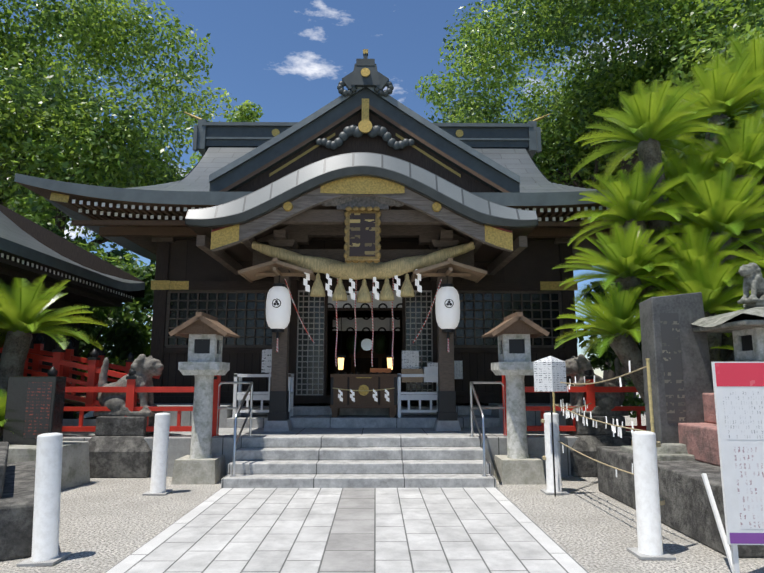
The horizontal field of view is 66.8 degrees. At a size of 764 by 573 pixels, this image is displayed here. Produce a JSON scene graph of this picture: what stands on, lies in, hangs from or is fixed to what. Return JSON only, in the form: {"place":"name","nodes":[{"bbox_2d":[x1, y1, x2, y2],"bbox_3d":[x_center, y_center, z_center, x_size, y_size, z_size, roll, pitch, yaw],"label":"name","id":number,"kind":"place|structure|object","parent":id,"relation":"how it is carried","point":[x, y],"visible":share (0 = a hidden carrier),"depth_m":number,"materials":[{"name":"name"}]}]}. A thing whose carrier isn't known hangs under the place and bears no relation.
{"place":"outdoors","nodes":[
{"label":"outdoors","id":0,"kind":"place"},
{"bbox_2d":[0,204,144,418],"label":"side building","id":1,"kind":"structure","parent":0,"point":[31,251],"depth_m":15.00,"materials":[{"name":"brown wood"}]},
{"bbox_2d":[105,488,588,572],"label":"paved path","id":2,"kind":"structure","parent":0,"point":[359,530],"depth_m":5.64,"materials":[{"name":"grey stone"}]},
{"bbox_2d":[50,192,670,430],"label":"shrine building","id":3,"kind":"structure","parent":0,"point":[194,273],"depth_m":12.41,"materials":[{"name":"brown wood"}]},
{"bbox_2d":[14,49,671,270],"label":"roof","id":4,"kind":"structure","parent":3,"relation":"attached to","point":[364,135],"depth_m":12.32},
{"bbox_2d":[238,258,315,351],"bbox_3d":[-1.906,0.384,10.701,1.320,1.650,1.160,0,-9,-1],"label":"paper lantern","id":5,"kind":"object","parent":4,"relation":"attached to","point":[278,306],"visible":0.96,"depth_m":10.45,"materials":[{"name":"white paper"}]},
{"bbox_2d":[241,241,483,302],"bbox_3d":[-0.328,-0.398,10.598,4.847,1.384,0.357,0,-9,-1],"label":"sacred straw rope","id":6,"kind":"object","parent":4,"relation":"attached to","point":[352,271],"visible":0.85,"depth_m":10.47,"materials":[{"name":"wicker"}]},
{"bbox_2d":[285,277,441,366],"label":"bell ropes","id":7,"kind":"object","parent":4,"relation":"attached to","point":[355,323],"visible":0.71,"depth_m":11.10,"materials":[{"name":"red fabric"}]},
{"bbox_2d":[410,258,486,351],"bbox_3d":[1.214,0.389,10.735,1.320,1.650,1.160,0,-9,-1],"label":"paper lantern","id":8,"kind":"object","parent":4,"relation":"attached to","point":[447,307],"visible":0.98,"depth_m":10.49,"materials":[{"name":"white paper"}]},
{"bbox_2d":[261,349,462,394],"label":"notice signs","id":9,"kind":"object","parent":3,"relation":"attached to","point":[410,362],"visible":0.6,"depth_m":11.36,"materials":[{"name":"white wood"}]},
{"bbox_2d":[344,206,380,262],"bbox_3d":[-0.336,-0.887,9.982,0.636,0.980,0.182,0,-9,-1],"label":"shrine plaque","id":10,"kind":"object","parent":3,"relation":"attached to","point":[362,231],"visible":0.98,"depth_m":9.95,"materials":[{"name":"gold metal"}]},
{"bbox_2d":[0,0,761,377],"label":"sky","id":11,"kind":"structure","parent":0,"point":[289,58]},
{"bbox_2d":[0,392,763,572],"bbox_3d":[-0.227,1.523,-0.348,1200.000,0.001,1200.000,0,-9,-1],"label":"ground","id":12,"kind":"structure","parent":0,"point":[106,524],"depth_m":6.14,"materials":[{"name":"grey gravel"}]},
{"bbox_2d":[0,389,6,435],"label":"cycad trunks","id":13,"kind":"object","parent":12,"relation":"on","point":[2,407],"visible":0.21,"depth_m":8.60,"materials":[{"name":"green plant"}]},
{"bbox_2d":[0,442,35,560],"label":"stone base","id":14,"kind":"object","parent":12,"relation":"on","point":[17,484],"visible":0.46,"depth_m":5.08,"materials":[{"name":"grey stone"}]},
{"bbox_2d":[16,433,71,566],"bbox_3d":[-2.910,1.822,5.041,0.300,1.068,0.300,-2,-9,-1],"label":"bollard","id":15,"kind":"object","parent":12,"relation":"on","point":[46,515],"visible":1,"depth_m":4.97,"materials":[{"name":"stone"}]},
{"bbox_2d":[2,377,89,489],"bbox_3d":[-5.043,2.090,8.366,1.248,1.560,0.999,-1,-9,9],"label":"black monument","id":16,"kind":"object","parent":12,"relation":"on","point":[34,409],"visible":0.62,"depth_m":8.31,"materials":[{"name":"stone"}]},
{"bbox_2d":[0,274,107,441],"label":"cycad","id":17,"kind":"object","parent":12,"relation":"on","point":[20,324],"visible":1,"depth_m":10.04,"materials":[{"name":"green plant"}]},
{"bbox_2d":[0,334,159,432],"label":"red bridge","id":18,"kind":"structure","parent":12,"relation":"on","point":[63,364],"depth_m":10.62,"materials":[{"name":"red painted wood"}]},
{"bbox_2d":[7,190,155,364],"bbox_3d":[-9.487,0.843,21.337,8.431,8.124,5.652,0,-9,-1],"label":"foliage","id":19,"kind":"object","parent":12,"relation":"on","point":[34,213],"visible":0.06,"depth_m":20.11,"materials":[{"name":"green plant"}]},
{"bbox_2d":[73,252,155,418],"bbox_3d":[-10.537,1.492,18.602,9.415,6.003,6.512,0,-9,-1],"label":"foliage","id":20,"kind":"object","parent":12,"relation":"on","point":[127,334],"visible":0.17,"depth_m":17.41,"materials":[{"name":"green plant"}]},
{"bbox_2d":[0,0,239,253],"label":"tree","id":21,"kind":"object","parent":12,"relation":"on","point":[45,133],"visible":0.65,"depth_m":24.39,"materials":[{"name":"green plant"}]},
{"bbox_2d":[88,416,154,477],"bbox_3d":[-4.217,2.600,9.561,1.120,0.920,1.000,0,-9,-1],"label":"statue pedestal","id":22,"kind":"object","parent":12,"relation":"on","point":[119,447],"visible":0.65,"depth_m":9.10,"materials":[{"name":"grey stone"}]},
{"bbox_2d":[93,354,163,416],"bbox_3d":[-4.221,1.644,9.711,1.140,1.016,0.505,-1,-9,7],"label":"guardian lion statue","id":23,"kind":"object","parent":22,"relation":"on","point":[145,368],"visible":0.77,"depth_m":9.55,"materials":[{"name":"stone"}]},
{"bbox_2d":[142,413,172,495],"bbox_3d":[-3.021,2.266,7.895,0.300,1.068,0.300,1,-8,0],"label":"bollard","id":24,"kind":"object","parent":12,"relation":"on","point":[160,454],"visible":1,"depth_m":7.82,"materials":[{"name":"stone"}]},
{"bbox_2d":[168,312,239,484],"bbox_3d":[-2.769,1.699,8.989,0.887,2.525,0.900,0,-9,-1],"label":"stone lantern","id":25,"kind":"object","parent":12,"relation":"on","point":[205,333],"visible":1,"depth_m":8.79,"materials":[{"name":"grey stone"}]},
{"bbox_2d":[189,100,262,167],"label":"tree","id":26,"kind":"object","parent":12,"relation":"on","point":[245,116],"depth_m":49.59,"materials":[{"name":"green plant"}]},
{"bbox_2d":[62,401,633,476],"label":"stone platform","id":27,"kind":"structure","parent":12,"relation":"on","point":[312,420],"depth_m":11.02,"materials":[{"name":"grey stone"}]},
{"bbox_2d":[45,367,220,436],"bbox_3d":[-4.098,1.878,9.503,2.835,1.130,0.160,0,-9,-1],"label":"red fence","id":28,"kind":"object","parent":27,"relation":"on","point":[131,389],"visible":0.48,"depth_m":9.46,"materials":[{"name":"red wood"}]},
{"bbox_2d":[232,373,293,417],"bbox_3d":[-2.327,2.141,11.425,1.100,0.840,0.460,0,-9,-1],"label":"railing","id":29,"kind":"object","parent":27,"relation":"on","point":[240,394],"visible":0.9,"depth_m":11.21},
{"bbox_2d":[330,368,396,417],"bbox_3d":[-0.358,2.106,11.541,1.300,0.945,0.684,0,-9,-1],"label":"offering box","id":30,"kind":"object","parent":27,"relation":"on","point":[363,390],"visible":1,"depth_m":11.26,"materials":[{"name":"brown wood"}]},
{"bbox_2d":[397,373,437,417],"bbox_3d":[0.733,2.147,11.458,0.860,0.840,0.460,0,-9,-1],"label":"railing","id":31,"kind":"object","parent":27,"relation":"on","point":[400,397],"visible":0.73,"depth_m":11.24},
{"bbox_2d":[502,370,646,435],"bbox_3d":[3.427,1.890,9.585,2.835,1.130,0.160,0,-9,-1],"label":"red fence","id":32,"kind":"object","parent":27,"relation":"on","point":[589,390],"visible":0.35,"depth_m":9.54,"materials":[{"name":"red wood"}]},
{"bbox_2d":[221,435,495,487],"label":"stone steps","id":33,"kind":"structure","parent":12,"relation":"on","point":[393,461],"depth_m":8.61,"materials":[{"name":"grey stone"}]},
{"bbox_2d":[213,382,252,476],"bbox_3d":[-2.409,2.139,8.904,0.660,1.330,1.160,0,-9,-1],"label":"handrail","id":34,"kind":"object","parent":33,"relation":"on","point":[240,407],"visible":0.9,"depth_m":9.22,"materials":[{"name":"metal"}]},
{"bbox_2d":[469,381,506,476],"bbox_3d":[1.751,2.146,8.950,0.660,1.330,1.160,0,-9,-1],"label":"handrail","id":35,"kind":"object","parent":33,"relation":"on","point":[472,415],"visible":0.9,"depth_m":9.26,"materials":[{"name":"metal"}]},
{"bbox_2d":[414,62,608,182],"bbox_3d":[7.592,-3.515,34.396,13.352,20.739,12.278,0,-9,-1],"label":"tree","id":36,"kind":"object","parent":12,"relation":"on","point":[444,99],"visible":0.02,"depth_m":34.77,"materials":[{"name":"green plant"}]},
{"bbox_2d":[481,312,549,484],"bbox_3d":[2.071,1.698,8.982,0.887,2.525,0.900,0,-9,-1],"label":"stone lantern","id":37,"kind":"object","parent":12,"relation":"on","point":[517,464],"visible":0.98,"depth_m":8.78,"materials":[{"name":"grey stone"}]},
{"bbox_2d":[533,356,566,496],"bbox_3d":[2.284,1.850,7.732,0.440,1.840,0.112,0,-9,-1],"label":"notice post","id":38,"kind":"object","parent":12,"relation":"on","point":[549,373],"visible":1,"depth_m":7.82,"materials":[{"name":"white wood"}]},
{"bbox_2d":[540,412,568,494],"bbox_3d":[2.341,2.273,7.944,0.300,1.068,0.300,0,-9,-1],"label":"bollard","id":39,"kind":"object","parent":12,"relation":"on","point":[549,490],"visible":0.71,"depth_m":7.87,"materials":[{"name":"stone"}]},
{"bbox_2d":[423,0,762,405],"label":"tree","id":40,"kind":"object","parent":12,"relation":"on","point":[624,73],"visible":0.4,"depth_m":27.08,"materials":[{"name":"green plant"}]},
{"bbox_2d":[564,416,631,476],"bbox_3d":[3.562,2.613,9.646,1.120,0.920,1.000,0,-9,-1],"label":"statue pedestal","id":41,"kind":"object","parent":12,"relation":"on","point":[590,439],"visible":0.54,"depth_m":9.26,"materials":[{"name":"grey stone"}]},
{"bbox_2d":[541,358,664,545],"bbox_3d":[2.481,1.820,7.176,0.861,1.728,3.957,-2,-9,11],"label":"bamboo rope fence","id":42,"kind":"object","parent":12,"relation":"on","point":[658,444],"visible":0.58,"depth_m":6.14,"materials":[{"name":"fabric"}]},
{"bbox_2d":[576,281,645,417],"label":"shrub stems","id":43,"kind":"object","parent":12,"relation":"on","point":[609,354],"visible":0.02,"depth_m":17.32,"materials":[{"name":"green plant"}]},
{"bbox_2d":[626,431,675,560],"bbox_3d":[2.381,1.847,5.205,0.300,1.068,0.300,1,-10,0],"label":"bollard","id":44,"kind":"object","parent":12,"relation":"on","point":[648,517],"visible":1,"depth_m":5.13,"materials":[{"name":"stone"}]},
{"bbox_2d":[553,31,763,361],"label":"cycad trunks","id":45,"kind":"object","parent":12,"relation":"on","point":[711,200],"visible":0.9,"depth_m":9.91,"materials":[{"name":"green plant"}]},
{"bbox_2d":[554,228,763,403],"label":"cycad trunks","id":46,"kind":"object","parent":12,"relation":"on","point":[618,324],"visible":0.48,"depth_m":8.51,"materials":[{"name":"green plant"}]},
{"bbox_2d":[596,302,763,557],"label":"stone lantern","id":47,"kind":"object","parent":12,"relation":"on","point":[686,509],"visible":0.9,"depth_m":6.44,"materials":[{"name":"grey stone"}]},
{"bbox_2d":[620,292,713,460],"bbox_3d":[3.770,1.386,7.309,1.346,2.627,1.097,1,-9,-5],"label":"stone monument","id":48,"kind":"object","parent":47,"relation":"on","point":[675,348],"visible":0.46,"depth_m":7.22,"materials":[{"name":"grey stone"}]},
{"bbox_2d":[737,263,763,303],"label":"lion statue","id":49,"kind":"object","parent":47,"relation":"on","point":[753,279],"visible":0.9,"depth_m":6.84,"materials":[{"name":"grey stone"}]},
{"bbox_2d":[645,0,763,145],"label":"tree","id":50,"kind":"object","parent":12,"relation":"on","point":[708,57],"visible":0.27,"depth_m":20.63,"materials":[{"name":"green plant"}]},
{"bbox_2d":[664,101,763,275],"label":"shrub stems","id":51,"kind":"object","parent":12,"relation":"on","point":[755,107],"visible":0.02,"depth_m":11.31,"materials":[{"name":"green plant"}]},
{"bbox_2d":[701,362,763,572],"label":"sign board","id":52,"kind":"object","parent":12,"relation":"on","point":[739,395],"visible":1,"depth_m":4.64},
{"bbox_2d":[704,16,763,125],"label":"tree","id":53,"kind":"object","parent":12,"relation":"on","point":[747,36],"visible":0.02,"depth_m":15.09,"materials":[{"name":"green plant"}]},
{"bbox_2d":[561,354,628,415],"bbox_3d":[3.566,1.657,9.795,1.140,1.016,0.505,1,-9,-9],"label":"guardian lion statue","id":54,"kind":"object","parent":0,"point":[606,403],"visible":0.6,"depth_m":9.63,"materials":[{"name":"stone"}]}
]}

